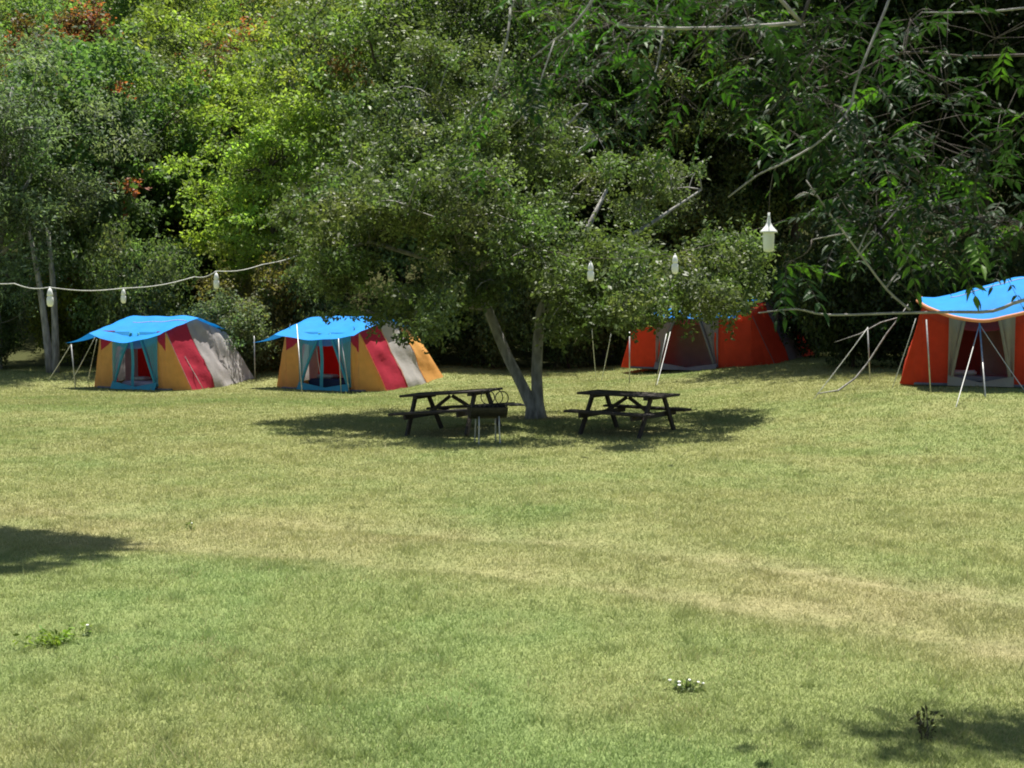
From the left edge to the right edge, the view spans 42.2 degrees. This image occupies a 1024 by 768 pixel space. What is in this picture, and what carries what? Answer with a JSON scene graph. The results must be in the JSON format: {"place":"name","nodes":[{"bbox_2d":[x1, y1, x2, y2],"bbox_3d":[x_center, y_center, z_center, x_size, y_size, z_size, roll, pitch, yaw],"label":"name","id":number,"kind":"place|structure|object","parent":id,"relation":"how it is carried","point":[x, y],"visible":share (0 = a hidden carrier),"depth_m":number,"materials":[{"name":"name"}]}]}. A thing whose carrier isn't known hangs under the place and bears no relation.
{"place":"outdoors","nodes":[
{"label":"outdoors","id":0,"kind":"place"},
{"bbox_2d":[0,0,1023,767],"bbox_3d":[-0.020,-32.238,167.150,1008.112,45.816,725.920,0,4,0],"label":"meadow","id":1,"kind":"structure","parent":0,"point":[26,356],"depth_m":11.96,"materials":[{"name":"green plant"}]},
{"bbox_2d":[0,291,33,368],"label":"shrub","id":2,"kind":"object","parent":1,"relation":"on","point":[9,345],"visible":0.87,"depth_m":41.76,"materials":[{"name":"green plant"}]},
{"bbox_2d":[0,32,76,289],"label":"hillside tree","id":3,"kind":"object","parent":1,"relation":"on","point":[6,243],"visible":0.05,"depth_m":52.89,"materials":[{"name":"green plant"}]},
{"bbox_2d":[13,625,78,647],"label":"leafy weed","id":4,"kind":"object","parent":1,"relation":"on","point":[55,639],"visible":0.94,"depth_m":9.69,"materials":[{"name":"green plant"}]},
{"bbox_2d":[0,0,104,57],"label":"hillside tree","id":5,"kind":"object","parent":1,"relation":"on","point":[48,8],"visible":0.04,"depth_m":72.84,"materials":[{"name":"plant"}]},
{"bbox_2d":[0,0,121,198],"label":"hillside tree","id":6,"kind":"object","parent":1,"relation":"on","point":[25,6],"visible":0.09,"depth_m":60.47,"materials":[{"name":"green plant"}]},
{"bbox_2d":[0,0,136,249],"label":"russet tree","id":7,"kind":"object","parent":1,"relation":"on","point":[74,20],"visible":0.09,"depth_m":54.33,"materials":[{"name":"green plant"}]},
{"bbox_2d":[21,259,131,364],"bbox_3d":[-14.388,-2.269,44.000,3.693,4.126,3.627,-2,5,-25],"label":"shrub","id":8,"kind":"object","parent":1,"relation":"on","point":[71,335],"visible":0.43,"depth_m":43.52,"materials":[{"name":"green plant"}]},
{"bbox_2d":[0,13,165,369],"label":"willow tree","id":9,"kind":"object","parent":1,"relation":"on","point":[25,192],"visible":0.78,"depth_m":40.55,"materials":[{"name":"green plant"}]},
{"bbox_2d":[0,75,170,372],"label":"bare trunk tree","id":10,"kind":"object","parent":1,"relation":"on","point":[52,356],"visible":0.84,"depth_m":39.80,"materials":[{"name":"green plant"}]},
{"bbox_2d":[79,622,94,635],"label":"wildflower","id":11,"kind":"object","parent":1,"relation":"on","point":[87,627],"visible":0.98,"depth_m":9.96,"materials":[{"name":"green plant"}]},
{"bbox_2d":[0,5,250,360],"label":"maple tree","id":12,"kind":"object","parent":1,"relation":"on","point":[111,51],"visible":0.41,"depth_m":44.04,"materials":[{"name":"green plant"}]},
{"bbox_2d":[66,205,203,340],"bbox_3d":[-11.360,-2.583,40.340,3.956,5.540,4.029,-1,4,-10],"label":"shrub","id":13,"kind":"object","parent":1,"relation":"on","point":[137,303],"visible":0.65,"depth_m":39.47,"materials":[{"name":"green plant"}]},
{"bbox_2d":[76,0,201,106],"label":"hillside tree","id":14,"kind":"object","parent":1,"relation":"on","point":[118,7],"visible":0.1,"depth_m":69.02,"materials":[{"name":"green plant"}]},
{"bbox_2d":[36,3,252,308],"bbox_3d":[-14.075,-8.704,51.859,9.419,12.164,9.438,4,6,44],"label":"hillside tree","id":15,"kind":"object","parent":1,"relation":"on","point":[175,71],"visible":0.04,"depth_m":50.43,"materials":[{"name":"green plant"}]},
{"bbox_2d":[53,85,241,315],"bbox_3d":[-13.238,-5.680,47.747,7.687,9.860,6.946,-1,4,-15],"label":"maple tree","id":16,"kind":"object","parent":1,"relation":"on","point":[184,147],"visible":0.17,"depth_m":46.30,"materials":[{"name":"green plant"}]},
{"bbox_2d":[49,315,253,390],"bbox_3d":[-10.668,-0.905,37.732,5.560,2.113,4.173,2,5,24],"label":"canvas tent","id":17,"kind":"object","parent":1,"relation":"on","point":[180,352],"visible":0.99,"depth_m":36.47,"materials":[{"name":"multicoloured fabric"}]},
{"bbox_2d":[122,376,157,387],"bbox_3d":[-10.032,-0.063,36.588,1.300,0.260,0.700,2,5,24],"label":"mattress","id":18,"kind":"object","parent":17,"relation":"in","point":[141,380],"visible":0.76,"depth_m":36.48,"materials":[{"name":"grey fabric"}]},
{"bbox_2d":[108,0,254,121],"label":"hillside tree","id":19,"kind":"object","parent":1,"relation":"on","point":[220,7],"visible":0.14,"depth_m":60.71,"materials":[{"name":"green plant"}]},
{"bbox_2d":[68,0,299,316],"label":"locust tree","id":20,"kind":"object","parent":1,"relation":"on","point":[165,19],"visible":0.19,"depth_m":47.59,"materials":[{"name":"green plant"}]},
{"bbox_2d":[185,520,194,530],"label":"wildflower","id":21,"kind":"object","parent":1,"relation":"on","point":[190,526],"visible":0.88,"depth_m":14.28,"materials":[{"name":"green plant"}]},
{"bbox_2d":[176,287,288,373],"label":"shrub","id":22,"kind":"object","parent":1,"relation":"on","point":[243,348],"visible":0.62,"depth_m":38.73,"materials":[{"name":"green plant"}]},
{"bbox_2d":[173,3,322,232],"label":"russet tree","id":23,"kind":"object","parent":1,"relation":"on","point":[226,45],"visible":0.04,"depth_m":53.55,"materials":[{"name":"green plant"}]},
{"bbox_2d":[175,0,321,58],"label":"hillside tree","id":24,"kind":"object","parent":1,"relation":"on","point":[248,3],"visible":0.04,"depth_m":68.77,"materials":[{"name":"green plant"}]},
{"bbox_2d":[184,246,317,373],"bbox_3d":[-7.708,-2.089,40.481,3.791,4.313,3.861,2,4,21],"label":"shrub","id":25,"kind":"object","parent":1,"relation":"on","point":[253,284],"visible":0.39,"depth_m":39.95,"materials":[{"name":"green plant"}]},
{"bbox_2d":[144,42,361,365],"bbox_3d":[-8.189,-5.763,43.170,7.218,10.743,6.995,-1,4,-17],"label":"locust tree","id":26,"kind":"object","parent":1,"relation":"on","point":[271,131],"visible":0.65,"depth_m":41.85,"materials":[{"name":"green plant"}]},
{"bbox_2d":[173,36,366,266],"bbox_3d":[-9.204,-8.591,53.531,8.480,10.643,9.592,0,4,1],"label":"hillside tree","id":27,"kind":"object","parent":1,"relation":"on","point":[263,117],"depth_m":51.28,"materials":[{"name":"green plant"}]},
{"bbox_2d":[254,237,359,356],"bbox_3d":[-6.073,-2.204,40.538,3.357,4.616,3.297,3,5,37],"label":"shrub","id":28,"kind":"object","parent":1,"relation":"on","point":[321,305],"visible":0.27,"depth_m":39.92,"materials":[{"name":"green plant"}]},
{"bbox_2d":[223,0,393,286],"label":"locust tree","id":29,"kind":"object","parent":1,"relation":"on","point":[264,38],"visible":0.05,"depth_m":50.27,"materials":[{"name":"green plant"}]},
{"bbox_2d":[238,0,388,159],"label":"hillside tree","id":30,"kind":"object","parent":1,"relation":"on","point":[277,7],"visible":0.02,"depth_m":59.90,"materials":[{"name":"green plant"}]},
{"bbox_2d":[251,316,461,392],"bbox_3d":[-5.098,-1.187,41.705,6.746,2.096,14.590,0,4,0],"label":"canvas tent","id":31,"kind":"object","parent":1,"relation":"on","point":[313,347],"visible":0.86,"depth_m":36.13,"materials":[{"name":"multicoloured fabric"}]},
{"bbox_2d":[309,374,350,388],"bbox_3d":[-4.805,-0.080,36.351,1.400,0.340,0.750,2,5,27],"label":"mattress","id":32,"kind":"object","parent":31,"relation":"in","point":[330,380],"visible":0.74,"depth_m":36.18,"materials":[{"name":"blue fabric"}]},
{"bbox_2d":[331,0,448,92],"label":"hillside tree","id":33,"kind":"object","parent":1,"relation":"on","point":[391,9],"visible":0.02,"depth_m":68.42,"materials":[{"name":"green plant"}]},
{"bbox_2d":[206,0,593,319],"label":"olive green tree","id":34,"kind":"object","parent":1,"relation":"on","point":[399,261],"visible":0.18,"depth_m":43.44,"materials":[{"name":"green plant"}]},
{"bbox_2d":[357,277,476,365],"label":"shrub","id":35,"kind":"object","parent":1,"relation":"on","point":[433,350],"visible":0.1,"depth_m":41.73,"materials":[{"name":"green plant"}]},
{"bbox_2d":[383,0,462,33],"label":"hillside tree","id":36,"kind":"object","parent":1,"relation":"on","point":[419,11],"visible":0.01,"depth_m":59.25,"materials":[{"name":"green plant"}]},
{"bbox_2d":[388,387,514,436],"bbox_3d":[-1.062,0.514,23.712,1.720,0.771,1.620,-4,2,26],"label":"picnic table","id":37,"kind":"object","parent":1,"relation":"on","point":[433,409],"visible":0.79,"depth_m":23.53,"materials":[{"name":"brown wood"}]},
{"bbox_2d":[351,11,573,275],"bbox_3d":[-1.949,-9.168,52.837,9.507,12.278,9.526,-2,4,-22],"label":"hillside tree","id":38,"kind":"object","parent":1,"relation":"on","point":[444,17],"depth_m":51.30,"materials":[{"name":"green plant"}]},
{"bbox_2d":[339,0,607,361],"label":"oak tree","id":39,"kind":"object","parent":1,"relation":"on","point":[499,21],"visible":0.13,"depth_m":42.17,"materials":[{"name":"green plant"}]},
{"bbox_2d":[434,247,549,369],"bbox_3d":[-0.659,-2.268,41.852,3.956,4.501,4.029,-2,4,-22],"label":"shrub","id":40,"kind":"object","parent":1,"relation":"on","point":[510,326],"visible":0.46,"depth_m":41.12,"materials":[{"name":"green plant"}]},
{"bbox_2d":[466,389,524,444],"bbox_3d":[-0.287,0.550,22.274,0.960,0.935,0.420,-1,4,-12],"label":"barbecue grill","id":41,"kind":"object","parent":1,"relation":"on","point":[490,410],"visible":0.99,"depth_m":22.13,"materials":[{"name":"metal"}]},
{"bbox_2d":[258,8,779,418],"bbox_3d":[-0.008,-3.308,25.836,10.221,8.411,8.391,1,4,14],"label":"pear tree","id":42,"kind":"object","parent":1,"relation":"on","point":[410,183],"visible":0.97,"depth_m":24.95,"materials":[{"name":"green plant"}]},
{"bbox_2d":[0,255,298,290],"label":"light cable","id":43,"kind":"object","parent":42,"relation":"attached to","point":[148,286],"visible":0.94,"depth_m":23.29,"materials":[{"name":"fabric"}]},
{"bbox_2d":[47,287,53,306],"bbox_3d":[-7.640,-1.444,21.953,0.114,0.330,0.114,0,4,0],"label":"hanging lamp","id":44,"kind":"object","parent":43,"relation":"hanging from","point":[50,301],"visible":1,"depth_m":21.92,"materials":[{"name":"white plastic"}]},
{"bbox_2d":[121,288,125,302],"bbox_3d":[-6.718,-1.530,22.949,0.093,0.270,0.093,0,4,0],"label":"hanging lamp","id":45,"kind":"object","parent":43,"relation":"hanging from","point":[123,296],"visible":1,"depth_m":22.92,"materials":[{"name":"white plastic"}]},
{"bbox_2d":[213,272,218,288],"bbox_3d":[-5.330,-1.871,23.927,0.107,0.310,0.107,0,4,0],"label":"hanging lamp","id":46,"kind":"object","parent":43,"relation":"hanging from","point":[216,282],"visible":1,"depth_m":23.89,"materials":[{"name":"white plastic"}]},
{"bbox_2d":[503,215,794,258],"bbox_3d":[3.242,-3.331,28.497,4.109,1.643,16.911,1,4,19],"label":"light cable","id":47,"kind":"object","parent":42,"relation":"attached to","point":[641,257],"visible":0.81,"depth_m":21.42,"materials":[{"name":"grey fabric"}]},
{"bbox_2d":[587,261,593,280],"bbox_3d":[1.240,-1.778,20.926,0.111,0.320,0.111,0,4,0],"label":"hanging lamp","id":48,"kind":"object","parent":47,"relation":"hanging from","point":[590,274],"visible":1,"depth_m":20.89,"materials":[{"name":"white plastic"}]},
{"bbox_2d":[671,253,678,273],"bbox_3d":[2.446,-1.804,19.922,0.107,0.310,0.107,0,4,0],"label":"hanging lamp","id":49,"kind":"object","parent":47,"relation":"hanging from","point":[674,268],"visible":1,"depth_m":19.89,"materials":[{"name":"white plastic"}]},
{"bbox_2d":[456,0,599,98],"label":"hillside tree","id":50,"kind":"object","parent":1,"relation":"on","point":[548,5],"visible":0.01,"depth_m":58.73,"materials":[{"name":"green plant"}]},
{"bbox_2d":[520,239,624,369],"bbox_3d":[1.908,-2.409,42.867,3.525,4.847,3.462,0,4,-7],"label":"shrub","id":51,"kind":"object","parent":1,"relation":"on","point":[570,348],"visible":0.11,"depth_m":42.50,"materials":[{"name":"green plant"}]},
{"bbox_2d":[583,323,630,365],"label":"shrub","id":52,"kind":"object","parent":1,"relation":"on","point":[618,344],"visible":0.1,"depth_m":42.98,"materials":[{"name":"green plant"}]},
{"bbox_2d":[467,0,750,358],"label":"oak tree","id":53,"kind":"object","parent":1,"relation":"on","point":[613,87],"visible":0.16,"depth_m":45.23,"materials":[{"name":"green plant"}]},
{"bbox_2d":[525,0,705,236],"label":"hillside tree","id":54,"kind":"object","parent":1,"relation":"on","point":[605,28],"visible":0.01,"depth_m":50.37,"materials":[{"name":"green plant"}]},
{"bbox_2d":[563,389,690,438],"bbox_3d":[2.081,0.542,23.851,1.720,0.771,1.620,3,5,35],"label":"picnic table","id":55,"kind":"object","parent":1,"relation":"on","point":[620,408],"visible":0.91,"depth_m":23.71,"materials":[{"name":"brown wood"}]},
{"bbox_2d":[606,0,760,204],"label":"hillside tree","id":56,"kind":"object","parent":1,"relation":"on","point":[688,62],"depth_m":58.65,"materials":[{"name":"green plant"}]},
{"bbox_2d":[663,675,706,692],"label":"white flowers","id":57,"kind":"object","parent":1,"relation":"on","point":[688,685],"visible":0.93,"depth_m":8.61,"materials":[{"name":"green plant"}]},
{"bbox_2d":[574,299,813,385],"bbox_3d":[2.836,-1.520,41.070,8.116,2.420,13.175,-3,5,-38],"label":"canvas tent","id":58,"kind":"object","parent":1,"relation":"on","point":[757,340],"visible":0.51,"depth_m":37.52,"materials":[{"name":"fabric"}]},
{"bbox_2d":[606,2,818,299],"bbox_3d":[9.197,-12.362,51.708,11.903,18.605,11.595,-2,5,-24],"label":"hillside tree","id":59,"kind":"object","parent":1,"relation":"on","point":[715,103],"visible":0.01,"depth_m":49.35,"materials":[{"name":"green plant"}]},
{"bbox_2d":[584,13,847,285],"bbox_3d":[6.309,-6.985,46.710,9.246,11.941,9.265,-3,5,-36],"label":"olive green tree","id":60,"kind":"object","parent":1,"relation":"on","point":[674,233],"visible":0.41,"depth_m":44.15,"materials":[{"name":"green plant"}]},
{"bbox_2d":[443,0,1023,331],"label":"ash tree","id":61,"kind":"object","parent":1,"relation":"on","point":[788,59],"visible":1,"depth_m":5.79,"materials":[{"name":"green plant"}]},
{"bbox_2d":[760,213,777,251],"bbox_3d":[1.500,-0.886,7.756,0.104,0.230,0.104,0,4,0],"label":"hanging lamp","id":62,"kind":"object","parent":61,"relation":"hanging from","point":[768,230],"visible":1,"depth_m":7.73,"materials":[{"name":"white plastic"}]},
{"bbox_2d":[651,0,927,299],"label":"oak tree","id":63,"kind":"object","parent":1,"relation":"on","point":[801,186],"visible":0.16,"depth_m":44.42,"materials":[{"name":"green plant"}]},
{"bbox_2d":[758,241,845,357],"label":"shrub","id":64,"kind":"object","parent":1,"relation":"on","point":[801,335],"visible":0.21,"depth_m":37.85,"materials":[{"name":"green plant"}]},
{"bbox_2d":[768,195,929,367],"bbox_3d":[8.514,-2.431,33.419,3.627,5.078,3.693,3,5,40],"label":"shrub","id":65,"kind":"object","parent":1,"relation":"on","point":[823,332],"visible":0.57,"depth_m":32.85,"materials":[{"name":"green plant"}]},
{"bbox_2d":[693,0,1022,359],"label":"oak tree","id":66,"kind":"object","parent":1,"relation":"on","point":[757,86],"visible":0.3,"depth_m":35.24,"materials":[{"name":"green plant"}]},
{"bbox_2d":[820,301,910,393],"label":"dead branch","id":67,"kind":"object","parent":1,"relation":"on","point":[849,382],"visible":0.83,"depth_m":27.64,"materials":[{"name":"grey wood"}]},
{"bbox_2d":[820,3,955,233],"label":"hillside tree","id":68,"kind":"object","parent":1,"relation":"on","point":[870,208],"depth_m":52.81,"materials":[{"name":"green plant"}]},
{"bbox_2d":[798,0,1023,287],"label":"oak tree","id":69,"kind":"object","parent":1,"relation":"on","point":[1008,18],"visible":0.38,"depth_m":33.82,"materials":[{"name":"green plant"}]},
{"bbox_2d":[833,243,1000,367],"bbox_3d":[9.627,-1.750,32.855,3.956,3.462,4.029,-3,5,-35],"label":"shrub","id":70,"kind":"object","parent":1,"relation":"on","point":[894,337],"visible":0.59,"depth_m":32.12,"materials":[{"name":"green plant"}]},
{"bbox_2d":[813,277,1023,406],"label":"canvas tent","id":71,"kind":"object","parent":1,"relation":"on","point":[942,347],"visible":0.87,"depth_m":26.86,"materials":[{"name":"fabric"}]},
{"bbox_2d":[954,369,1007,381],"bbox_3d":[9.575,-0.156,27.160,1.300,0.240,0.700,2,4,20],"label":"mattress","id":72,"kind":"object","parent":71,"relation":"on","point":[972,375],"visible":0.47,"depth_m":26.97,"materials":[{"name":"fabric"}]},
{"bbox_2d":[909,704,943,741],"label":"dry weed","id":73,"kind":"object","parent":1,"relation":"on","point":[922,726],"visible":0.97,"depth_m":7.67,"materials":[{"name":"green plant"}]},
{"bbox_2d":[861,0,1023,257],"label":"oak tree","id":74,"kind":"object","parent":1,"relation":"on","point":[1010,71],"visible":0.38,"depth_m":32.87,"materials":[{"name":"green plant"}]},
{"bbox_2d":[942,32,1023,253],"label":"hillside tree","id":75,"kind":"object","parent":1,"relation":"on","point":[990,201],"depth_m":55.29,"materials":[{"name":"green plant"}]},
{"bbox_2d":[961,243,1023,287],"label":"shrub","id":76,"kind":"object","parent":1,"relation":"on","point":[993,275],"visible":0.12,"depth_m":33.84,"materials":[{"name":"green plant"}]}
]}

